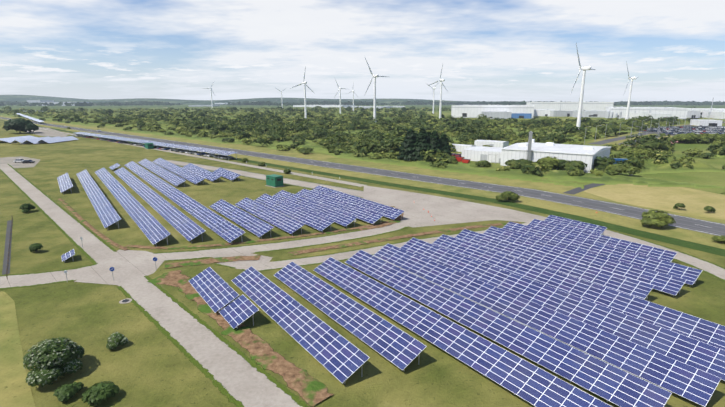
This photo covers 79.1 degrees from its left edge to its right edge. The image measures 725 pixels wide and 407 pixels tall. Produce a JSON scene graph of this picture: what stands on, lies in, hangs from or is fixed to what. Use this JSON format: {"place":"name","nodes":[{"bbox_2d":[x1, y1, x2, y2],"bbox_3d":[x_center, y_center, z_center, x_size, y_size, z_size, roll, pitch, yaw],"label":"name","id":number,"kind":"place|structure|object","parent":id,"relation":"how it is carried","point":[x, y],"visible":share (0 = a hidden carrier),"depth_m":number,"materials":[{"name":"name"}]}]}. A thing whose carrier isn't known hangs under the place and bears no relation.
{"place":"outdoors","nodes":[
{"label":"outdoors","id":0,"kind":"place"},
{"bbox_2d":[2,220,12,274],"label":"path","id":1,"kind":"structure","parent":0,"point":[7,244],"depth_m":76.34,"materials":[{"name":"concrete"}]},
{"bbox_2d":[0,292,35,406],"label":"grass field","id":2,"kind":"structure","parent":0,"point":[15,390],"depth_m":43.17,"materials":[{"name":"plant"}]},
{"bbox_2d":[0,265,98,287],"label":"track","id":3,"kind":"structure","parent":0,"point":[34,279],"depth_m":64.23,"materials":[{"name":"concrete"}]},
{"bbox_2d":[0,164,301,406],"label":"track","id":4,"kind":"structure","parent":0,"point":[241,379],"depth_m":51.38,"materials":[{"name":"concrete"}]},
{"bbox_2d":[0,280,73,289],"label":"grass verge","id":5,"kind":"structure","parent":4,"relation":"on","point":[35,285],"depth_m":61.40,"materials":[{"name":"green plant"}]},
{"bbox_2d":[0,264,96,275],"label":"grass verge","id":6,"kind":"structure","parent":4,"relation":"on","point":[48,271],"depth_m":66.45,"materials":[{"name":"green plant"}]},
{"bbox_2d":[64,237,156,281],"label":"track signs","id":7,"kind":"object","parent":4,"relation":"on","point":[112,268],"visible":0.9,"depth_m":62.95,"materials":[{"name":"metal"}]},
{"bbox_2d":[0,169,243,406],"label":"road edge","id":8,"kind":"object","parent":4,"relation":"on","point":[216,383],"visible":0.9,"depth_m":49.13,"materials":[{"name":"green plant"}]},
{"bbox_2d":[8,164,310,406],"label":"road edge","id":9,"kind":"object","parent":4,"relation":"on","point":[253,364],"visible":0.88,"depth_m":48.71,"materials":[{"name":"green plant"}]},
{"bbox_2d":[0,95,503,104],"bbox_3d":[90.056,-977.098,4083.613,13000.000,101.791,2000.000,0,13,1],"label":"hill ridge","id":10,"kind":"structure","parent":0,"point":[18,98],"depth_m":3616.65,"materials":[{"name":"plant"}]},
{"bbox_2d":[170,160,363,197],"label":"grass strip","id":11,"kind":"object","parent":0,"point":[283,178],"depth_m":144.77,"materials":[{"name":"plant"}]},
{"bbox_2d":[173,160,362,190],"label":"fringe","id":12,"kind":"object","parent":11,"relation":"on","point":[283,177],"visible":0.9,"depth_m":145.56,"materials":[{"name":"green plant"}]},
{"bbox_2d":[178,165,361,197],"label":"fringe","id":13,"kind":"object","parent":11,"relation":"on","point":[265,180],"visible":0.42,"depth_m":136.75,"materials":[{"name":"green plant"}]},
{"bbox_2d":[168,160,395,200],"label":"track","id":14,"kind":"structure","parent":11,"relation":"on","point":[364,194],"depth_m":136.01,"materials":[{"name":"concrete"}]},
{"bbox_2d":[124,222,411,263],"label":"track","id":15,"kind":"structure","parent":0,"point":[141,258],"depth_m":76.86,"materials":[{"name":"concrete"}]},
{"bbox_2d":[165,227,406,260],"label":"grass verge","id":16,"kind":"structure","parent":15,"relation":"on","point":[294,247],"depth_m":77.89,"materials":[{"name":"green plant"}]},
{"bbox_2d":[216,254,373,270],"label":"grass verge","id":17,"kind":"structure","parent":0,"point":[277,268],"depth_m":68.87,"materials":[{"name":"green plant"}]},
{"bbox_2d":[0,117,723,227],"bbox_3d":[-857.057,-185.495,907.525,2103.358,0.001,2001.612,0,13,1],"label":"road wheel path","id":18,"kind":"structure","parent":0,"point":[450,180],"depth_m":136.00,"materials":[{"name":"asphalt"}]},
{"bbox_2d":[0,121,724,406],"bbox_3d":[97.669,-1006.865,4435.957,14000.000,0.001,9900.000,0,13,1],"label":"ground","id":19,"kind":"structure","parent":0,"point":[149,364],"depth_m":55.75,"materials":[{"name":"green plant"}]},
{"bbox_2d":[0,156,39,167],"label":"gravel patch","id":20,"kind":"object","parent":19,"relation":"on","point":[7,160],"visible":0.75,"depth_m":184.97,"materials":[{"name":"gravel"}]},
{"bbox_2d":[13,159,34,162],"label":"parked cars","id":21,"kind":"object","parent":20,"relation":"on","point":[23,161],"visible":0.96,"depth_m":182.98,"materials":[{"name":"white"}]},
{"bbox_2d":[2,118,38,133],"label":"dark tree","id":22,"kind":"object","parent":19,"relation":"on","point":[21,124],"depth_m":346.16,"materials":[{"name":"plant"}]},
{"bbox_2d":[19,203,35,212],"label":"bush","id":23,"kind":"object","parent":19,"relation":"on","point":[26,208],"visible":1,"depth_m":101.30,"materials":[{"name":"plant"}]},
{"bbox_2d":[17,113,43,121],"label":"solar panels","id":24,"kind":"object","parent":19,"relation":"on","point":[34,119],"visible":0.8,"depth_m":593.78,"materials":[{"name":"metal"}]},
{"bbox_2d":[28,243,42,251],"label":"bush","id":25,"kind":"object","parent":19,"relation":"on","point":[34,246],"depth_m":74.23,"materials":[{"name":"plant"}]},
{"bbox_2d":[0,135,77,143],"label":"solar panels","id":26,"kind":"object","parent":19,"relation":"on","point":[27,139],"visible":1,"depth_m":273.68,"materials":[{"name":"grey"}]},
{"bbox_2d":[27,127,67,136],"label":"gravel pad","id":27,"kind":"object","parent":19,"relation":"on","point":[40,132],"visible":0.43,"depth_m":351.61,"materials":[{"name":"gravel"}]},
{"bbox_2d":[23,337,84,386],"bbox_3d":[-28.837,14.506,41.124,5.068,3.386,6.000,0,13,1],"label":"tree","id":28,"kind":"object","parent":19,"relation":"on","point":[50,360],"visible":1,"depth_m":40.03,"materials":[{"name":"plant"}]},
{"bbox_2d":[61,249,74,262],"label":"solar panel","id":29,"kind":"object","parent":19,"relation":"on","point":[67,255],"visible":1,"depth_m":71.24,"materials":[{"name":"blue"}]},
{"bbox_2d":[53,382,83,401],"bbox_3d":[-25.687,16.340,38.264,1.995,1.107,2.453,0,13,1],"label":"bush","id":30,"kind":"object","parent":19,"relation":"on","point":[65,393],"visible":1,"depth_m":37.79,"materials":[{"name":"plant"}]},
{"bbox_2d":[58,198,126,249],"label":"trackside soil","id":31,"kind":"object","parent":19,"relation":"on","point":[91,227],"visible":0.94,"depth_m":89.16,"materials":[{"name":"soil"}]},
{"bbox_2d":[81,381,118,405],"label":"bush","id":32,"kind":"object","parent":19,"relation":"on","point":[96,393],"visible":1,"depth_m":37.20,"materials":[{"name":"plant"}]},
{"bbox_2d":[106,332,128,349],"bbox_3d":[-25.733,14.382,45.936,2.073,1.448,2.140,0,13,1],"label":"bush","id":33,"kind":"object","parent":19,"relation":"on","point":[115,340],"visible":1,"depth_m":45.62,"materials":[{"name":"plant"}]},
{"bbox_2d":[74,250,163,284],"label":"junction apron","id":34,"kind":"object","parent":19,"relation":"on","point":[98,275],"visible":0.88,"depth_m":66.88,"materials":[{"name":"concrete"}]},
{"bbox_2d":[144,143,153,148],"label":"green kiosk","id":35,"kind":"object","parent":19,"relation":"on","point":[149,145],"visible":1,"depth_m":236.91,"materials":[{"name":"paint"}]},
{"bbox_2d":[74,134,233,159],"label":"carport vehicles","id":36,"kind":"object","parent":19,"relation":"on","point":[227,157],"visible":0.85,"depth_m":227.83,"materials":[{"name":"white"}]},
{"bbox_2d":[73,133,236,158],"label":"solar carport frame","id":37,"kind":"object","parent":19,"relation":"on","point":[158,145],"visible":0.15,"depth_m":231.13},
{"bbox_2d":[75,132,237,154],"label":"solar panels","id":38,"kind":"object","parent":37,"relation":"on","point":[215,151],"visible":1,"depth_m":232.51,"materials":[{"name":"metal"}]},
{"bbox_2d":[147,275,188,289],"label":"soil island","id":39,"kind":"structure","parent":19,"relation":"on","point":[165,279],"depth_m":62.62,"materials":[{"name":"soil"}]},
{"bbox_2d":[6,127,355,303],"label":"marker posts and covers","id":40,"kind":"object","parent":19,"relation":"on","point":[127,300],"visible":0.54,"depth_m":66.57,"materials":[{"name":"white paint"}]},
{"bbox_2d":[39,128,365,186],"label":"track","id":41,"kind":"structure","parent":19,"relation":"on","point":[317,177],"depth_m":173.57,"materials":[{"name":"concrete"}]},
{"bbox_2d":[47,130,358,186],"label":"fringe","id":42,"kind":"object","parent":41,"relation":"on","point":[241,165],"visible":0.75,"depth_m":170.87,"materials":[{"name":"green plant"}]},
{"bbox_2d":[42,128,365,184],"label":"fringe","id":43,"kind":"object","parent":41,"relation":"on","point":[256,165],"visible":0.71,"depth_m":173.50,"materials":[{"name":"green plant"}]},
{"bbox_2d":[165,255,260,267],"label":"soil island","id":44,"kind":"structure","parent":19,"relation":"on","point":[211,261],"depth_m":70.66,"materials":[{"name":"soil"}]},
{"bbox_2d":[25,100,404,111],"bbox_3d":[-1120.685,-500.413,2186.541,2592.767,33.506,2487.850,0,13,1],"label":"distant sheds","id":45,"kind":"object","parent":19,"relation":"on","point":[53,102],"visible":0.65,"depth_m":1837.83,"materials":[{"name":"white"}]},
{"bbox_2d":[57,158,404,245],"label":"solar array","id":46,"kind":"object","parent":19,"relation":"on","point":[320,208],"visible":1,"depth_m":102.05,"materials":[{"name":"blue"}]},
{"bbox_2d":[213,253,272,268],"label":"path mouth","id":47,"kind":"object","parent":19,"relation":"on","point":[262,261],"visible":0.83,"depth_m":70.20},
{"bbox_2d":[163,270,333,406],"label":"dirt strip","id":48,"kind":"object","parent":19,"relation":"on","point":[308,388],"depth_m":44.49,"materials":[{"name":"soil"}]},
{"bbox_2d":[125,221,390,249],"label":"grass strip","id":49,"kind":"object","parent":19,"relation":"on","point":[221,244],"depth_m":80.03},
{"bbox_2d":[265,174,283,187],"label":"green substation kiosk","id":50,"kind":"object","parent":19,"relation":"on","point":[274,180],"visible":1,"depth_m":132.07,"materials":[{"name":"paint"}]},
{"bbox_2d":[0,100,724,105],"bbox_3d":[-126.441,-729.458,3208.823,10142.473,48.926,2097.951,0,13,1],"label":"hills","id":51,"kind":"structure","parent":19,"relation":"on","point":[141,103],"depth_m":2761.78,"materials":[{"name":"green plant"}]},
{"bbox_2d":[0,119,724,248],"bbox_3d":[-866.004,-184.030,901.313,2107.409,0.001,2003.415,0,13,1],"label":"road verge","id":52,"kind":"structure","parent":19,"relation":"on","point":[677,233],"depth_m":110.79,"materials":[{"name":"plant"}]},
{"bbox_2d":[495,191,519,201],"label":"verge bush","id":53,"kind":"object","parent":52,"relation":"on","point":[509,195],"depth_m":111.79,"materials":[{"name":"plant"}]},
{"bbox_2d":[640,209,675,227],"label":"verge bush","id":54,"kind":"object","parent":52,"relation":"on","point":[652,217],"depth_m":88.55,"materials":[{"name":"plant"}]},
{"bbox_2d":[711,235,724,242],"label":"verge bush","id":55,"kind":"object","parent":52,"relation":"on","point":[721,238],"depth_m":79.48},
{"bbox_2d":[0,116,724,223],"bbox_3d":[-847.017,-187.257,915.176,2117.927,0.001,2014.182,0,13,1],"label":"road verge","id":56,"kind":"structure","parent":19,"relation":"on","point":[552,187],"depth_m":166.04,"materials":[{"name":"plant"}]},
{"bbox_2d":[217,222,529,270],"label":"path","id":57,"kind":"structure","parent":19,"relation":"on","point":[312,260],"depth_m":72.45,"materials":[{"name":"concrete"}]},
{"bbox_2d":[358,206,403,230],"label":"grass edge","id":58,"kind":"object","parent":19,"relation":"on","point":[397,219],"visible":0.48,"depth_m":91.90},
{"bbox_2d":[289,221,520,255],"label":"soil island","id":59,"kind":"structure","parent":19,"relation":"on","point":[381,240],"depth_m":82.24,"materials":[{"name":"soil"}]},
{"bbox_2d":[363,186,546,226],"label":"paved area","id":60,"kind":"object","parent":19,"relation":"on","point":[442,210],"visible":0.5,"depth_m":103.64,"materials":[{"name":"concrete"}]},
{"bbox_2d":[189,215,724,406],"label":"solar array","id":61,"kind":"object","parent":19,"relation":"on","point":[584,287],"visible":1,"depth_m":51.20,"materials":[{"name":"blue"}]},
{"bbox_2d":[519,216,724,279],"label":"path","id":62,"kind":"structure","parent":19,"relation":"on","point":[717,271],"depth_m":72.90,"materials":[{"name":"concrete"}]},
{"bbox_2d":[606,229,724,268],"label":"fringe curve","id":63,"kind":"object","parent":62,"relation":"on","point":[670,248],"visible":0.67,"depth_m":76.31,"materials":[{"name":"concrete"}]},
{"bbox_2d":[601,234,724,281],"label":"fringe curve","id":64,"kind":"object","parent":19,"relation":"on","point":[697,268],"visible":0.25,"depth_m":67.23,"materials":[{"name":"concrete"}]},
{"bbox_2d":[0,117,724,235],"bbox_3d":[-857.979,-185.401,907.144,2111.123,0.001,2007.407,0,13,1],"label":"road","id":65,"kind":"structure","parent":0,"point":[407,176],"depth_m":131.29,"materials":[{"name":"asphalt"}]},
{"bbox_2d":[7,119,720,235],"bbox_3d":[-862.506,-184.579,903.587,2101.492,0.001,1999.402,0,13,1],"label":"road edge line","id":66,"kind":"object","parent":65,"relation":"on","point":[460,186],"visible":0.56,"depth_m":126.84,"materials":[{"name":"paint"}]},
{"bbox_2d":[10,118,723,224],"bbox_3d":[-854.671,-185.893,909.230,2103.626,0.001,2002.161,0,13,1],"label":"road edge line","id":67,"kind":"object","parent":65,"relation":"on","point":[455,179],"visible":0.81,"depth_m":136.82,"materials":[{"name":"paint"}]},
{"bbox_2d":[0,120,724,256],"bbox_3d":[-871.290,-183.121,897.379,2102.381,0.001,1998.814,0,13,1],"label":"road bank","id":68,"kind":"structure","parent":0,"point":[682,243],"depth_m":102.72,"materials":[{"name":"plant"}]},
{"bbox_2d":[0,0,724,101],"label":"sky","id":69,"kind":"structure","parent":0,"point":[487,50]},
{"bbox_2d":[8,119,724,234],"bbox_3d":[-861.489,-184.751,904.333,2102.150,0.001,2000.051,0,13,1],"label":"road wheel path","id":70,"kind":"structure","parent":0,"point":[472,187],"depth_m":126.85,"materials":[{"name":"asphalt"}]},
{"bbox_2d":[9,118,723,225],"bbox_3d":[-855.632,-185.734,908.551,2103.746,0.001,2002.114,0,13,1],"label":"road wheel path","id":71,"kind":"structure","parent":0,"point":[457,180],"depth_m":136.00,"materials":[{"name":"asphalt"}]},
{"bbox_2d":[10,105,724,194],"bbox_3d":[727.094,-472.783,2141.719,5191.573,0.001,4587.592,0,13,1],"label":"scrub ground","id":72,"kind":"structure","parent":0,"point":[710,178],"depth_m":194.62,"materials":[{"name":"green plant"}]},
{"bbox_2d":[202,82,214,106],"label":"wind turbine","id":73,"kind":"object","parent":72,"relation":"on","point":[211,94],"visible":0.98,"depth_m":1455.56,"materials":[{"name":"white paint"}]},
{"bbox_2d":[291,66,313,117],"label":"wind turbine","id":74,"kind":"object","parent":72,"relation":"on","point":[305,85],"visible":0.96,"depth_m":581.26,"materials":[{"name":"white paint"}]},
{"bbox_2d":[334,79,344,113],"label":"wind turbine","id":75,"kind":"object","parent":72,"relation":"on","point":[340,96],"visible":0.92,"depth_m":829.65,"materials":[{"name":"white paint"}]},
{"bbox_2d":[0,105,724,188],"bbox_3d":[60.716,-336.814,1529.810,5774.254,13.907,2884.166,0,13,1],"label":"forest","id":76,"kind":"object","parent":72,"relation":"on","point":[467,131],"depth_m":337.71,"materials":[{"name":"plant"}]},
{"bbox_2d":[455,156,470,162],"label":"yard skips","id":77,"kind":"object","parent":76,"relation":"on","point":[461,159],"visible":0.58,"depth_m":184.06,"materials":[{"name":"red paint"}]},
{"bbox_2d":[365,58,388,121],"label":"wind turbine","id":78,"kind":"object","parent":72,"relation":"on","point":[374,107],"visible":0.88,"depth_m":457.07,"materials":[{"name":"white paint"}]},
{"bbox_2d":[396,129,416,160],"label":"conifer","id":79,"kind":"object","parent":72,"relation":"on","point":[409,142],"visible":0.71,"depth_m":187.86,"materials":[{"name":"plant"}]},
{"bbox_2d":[409,128,431,160],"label":"conifer","id":80,"kind":"object","parent":72,"relation":"on","point":[422,140],"visible":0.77,"depth_m":186.03,"materials":[{"name":"plant"}]},
{"bbox_2d":[427,84,435,113],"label":"wind turbine","id":81,"kind":"object","parent":72,"relation":"on","point":[433,97],"visible":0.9,"depth_m":826.82,"materials":[{"name":"white paint"}]},
{"bbox_2d":[428,130,443,154],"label":"conifer","id":82,"kind":"object","parent":72,"relation":"on","point":[434,141],"visible":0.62,"depth_m":186.39,"materials":[{"name":"plant"}]},
{"bbox_2d":[430,65,446,117],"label":"wind turbine","id":83,"kind":"object","parent":72,"relation":"on","point":[440,106],"visible":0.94,"depth_m":589.04,"materials":[{"name":"white paint"}]},
{"bbox_2d":[440,134,451,155],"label":"conifer","id":84,"kind":"object","parent":72,"relation":"on","point":[445,145],"visible":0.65,"depth_m":188.40,"materials":[{"name":"plant"}]},
{"bbox_2d":[443,158,457,163],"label":"bush","id":85,"kind":"object","parent":72,"relation":"on","point":[453,160],"visible":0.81,"depth_m":178.09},
{"bbox_2d":[474,160,491,166],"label":"bush","id":86,"kind":"object","parent":72,"relation":"on","point":[484,163],"depth_m":171.74,"materials":[{"name":"plant"}]},
{"bbox_2d":[504,159,520,168],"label":"bush","id":87,"kind":"object","parent":72,"relation":"on","point":[511,163],"depth_m":165.36,"materials":[{"name":"plant"}]},
{"bbox_2d":[515,159,532,166],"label":"bush","id":88,"kind":"object","parent":72,"relation":"on","point":[520,162],"visible":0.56,"depth_m":162.45,"materials":[{"name":"plant"}]},
{"bbox_2d":[451,131,610,172],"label":"industrial building","id":89,"kind":"structure","parent":72,"relation":"on","point":[501,152],"depth_m":173.99,"materials":[{"name":"white paint"}]},
{"bbox_2d":[537,156,558,169],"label":"bush","id":90,"kind":"object","parent":72,"relation":"on","point":[548,160],"visible":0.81,"depth_m":159.10,"materials":[{"name":"plant"}]},
{"bbox_2d":[553,159,567,169],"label":"bush","id":91,"kind":"object","parent":72,"relation":"on","point":[562,162],"depth_m":159.33,"materials":[{"name":"plant"}]},
{"bbox_2d":[563,160,586,171],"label":"bush","id":92,"kind":"object","parent":72,"relation":"on","point":[574,164],"visible":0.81,"depth_m":153.24,"materials":[{"name":"plant"}]},
{"bbox_2d":[571,44,594,128],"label":"wind turbine","id":93,"kind":"object","parent":72,"relation":"on","point":[584,69],"visible":0.92,"depth_m":321.51,"materials":[{"name":"white paint"}]},
{"bbox_2d":[451,98,724,125],"bbox_3d":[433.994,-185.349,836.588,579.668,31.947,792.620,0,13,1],"label":"factory","id":94,"kind":"structure","parent":72,"relation":"on","point":[529,110],"depth_m":682.74,"materials":[{"name":"white"}]},
{"bbox_2d":[563,174,632,194],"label":"side track","id":95,"kind":"structure","parent":72,"relation":"on","point":[579,189],"depth_m":129.74,"materials":[{"name":"asphalt"}]},
{"bbox_2d":[594,156,615,169],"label":"tree","id":96,"kind":"object","parent":72,"relation":"on","point":[600,163],"visible":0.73,"depth_m":157.10,"materials":[{"name":"plant"}]},
{"bbox_2d":[612,158,628,163],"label":"blue container","id":97,"kind":"object","parent":72,"relation":"on","point":[617,160],"visible":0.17,"depth_m":174.31,"materials":[{"name":"metal"}]},
{"bbox_2d":[601,164,640,174],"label":"bush","id":98,"kind":"object","parent":72,"relation":"on","point":[615,169],"depth_m":149.06,"materials":[{"name":"plant"}]},
{"bbox_2d":[623,61,636,119],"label":"wind turbine","id":99,"kind":"object","parent":72,"relation":"on","point":[628,104],"visible":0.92,"depth_m":532.17,"materials":[{"name":"white paint"}]},
{"bbox_2d":[617,148,656,156],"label":"bush","id":100,"kind":"object","parent":72,"relation":"on","point":[649,152],"visible":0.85,"depth_m":186.37,"materials":[{"name":"plant"}]},
{"bbox_2d":[636,141,666,149],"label":"bush","id":101,"kind":"object","parent":72,"relation":"on","point":[655,145],"depth_m":217.82,"materials":[{"name":"plant"}]},
{"bbox_2d":[637,126,719,135],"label":"car park","id":102,"kind":"structure","parent":72,"relation":"on","point":[671,129],"depth_m":374.92,"materials":[{"name":"asphalt"}]},
{"bbox_2d":[644,126,724,133],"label":"parked car","id":103,"kind":"object","parent":102,"relation":"on","point":[715,129],"visible":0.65,"depth_m":379.39,"materials":[{"name":"multicoloured"}]},
{"bbox_2d":[670,133,695,143],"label":"car park tree","id":104,"kind":"object","parent":72,"relation":"on","point":[682,137],"depth_m":267.26,"materials":[{"name":"plant"}]},
{"bbox_2d":[687,132,701,139],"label":"bush","id":105,"kind":"object","parent":72,"relation":"on","point":[697,136],"visible":0.29,"depth_m":266.55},
{"bbox_2d":[696,134,709,142],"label":"bush","id":106,"kind":"object","parent":72,"relation":"on","point":[704,138],"depth_m":265.88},
{"bbox_2d":[696,133,721,141],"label":"bush","id":107,"kind":"object","parent":72,"relation":"on","point":[712,136],"visible":0.4,"depth_m":268.70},
{"bbox_2d":[710,133,724,141],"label":"bush","id":108,"kind":"object","parent":72,"relation":"on","point":[721,137],"visible":0.46,"depth_m":268.28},
{"bbox_2d":[276,222,524,260],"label":"grass strip","id":109,"kind":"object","parent":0,"point":[370,247],"depth_m":76.83,"materials":[{"name":"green plant"}]},
{"bbox_2d":[588,124,691,144],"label":"road","id":110,"kind":"structure","parent":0,"point":[612,140],"depth_m":304.28,"materials":[{"name":"asphalt"}]},
{"bbox_2d":[581,121,724,146],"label":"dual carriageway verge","id":111,"kind":"structure","parent":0,"point":[602,139],"depth_m":304.43,"materials":[{"name":"plant"}]},
{"bbox_2d":[584,114,724,143],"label":"street lamps","id":112,"kind":"object","parent":111,"relation":"on","point":[650,127],"visible":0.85,"depth_m":344.41,"materials":[{"name":"metal"}]},
{"bbox_2d":[584,184,724,219],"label":"mown field","id":113,"kind":"structure","parent":0,"point":[694,201],"depth_m":117.66,"materials":[{"name":"plant"}]},
{"bbox_2d":[673,203,684,209],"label":"verge bush","id":114,"kind":"object","parent":113,"relation":"on","point":[680,205],"depth_m":103.64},
{"bbox_2d":[704,206,715,212],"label":"verge bush","id":115,"kind":"object","parent":113,"relation":"on","point":[709,208],"depth_m":100.86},
{"bbox_2d":[618,121,724,145],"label":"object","id":116,"kind":"structure","parent":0,"point":[656,137],"depth_m":335.96,"materials":[{"name":"concrete"}]}
]}

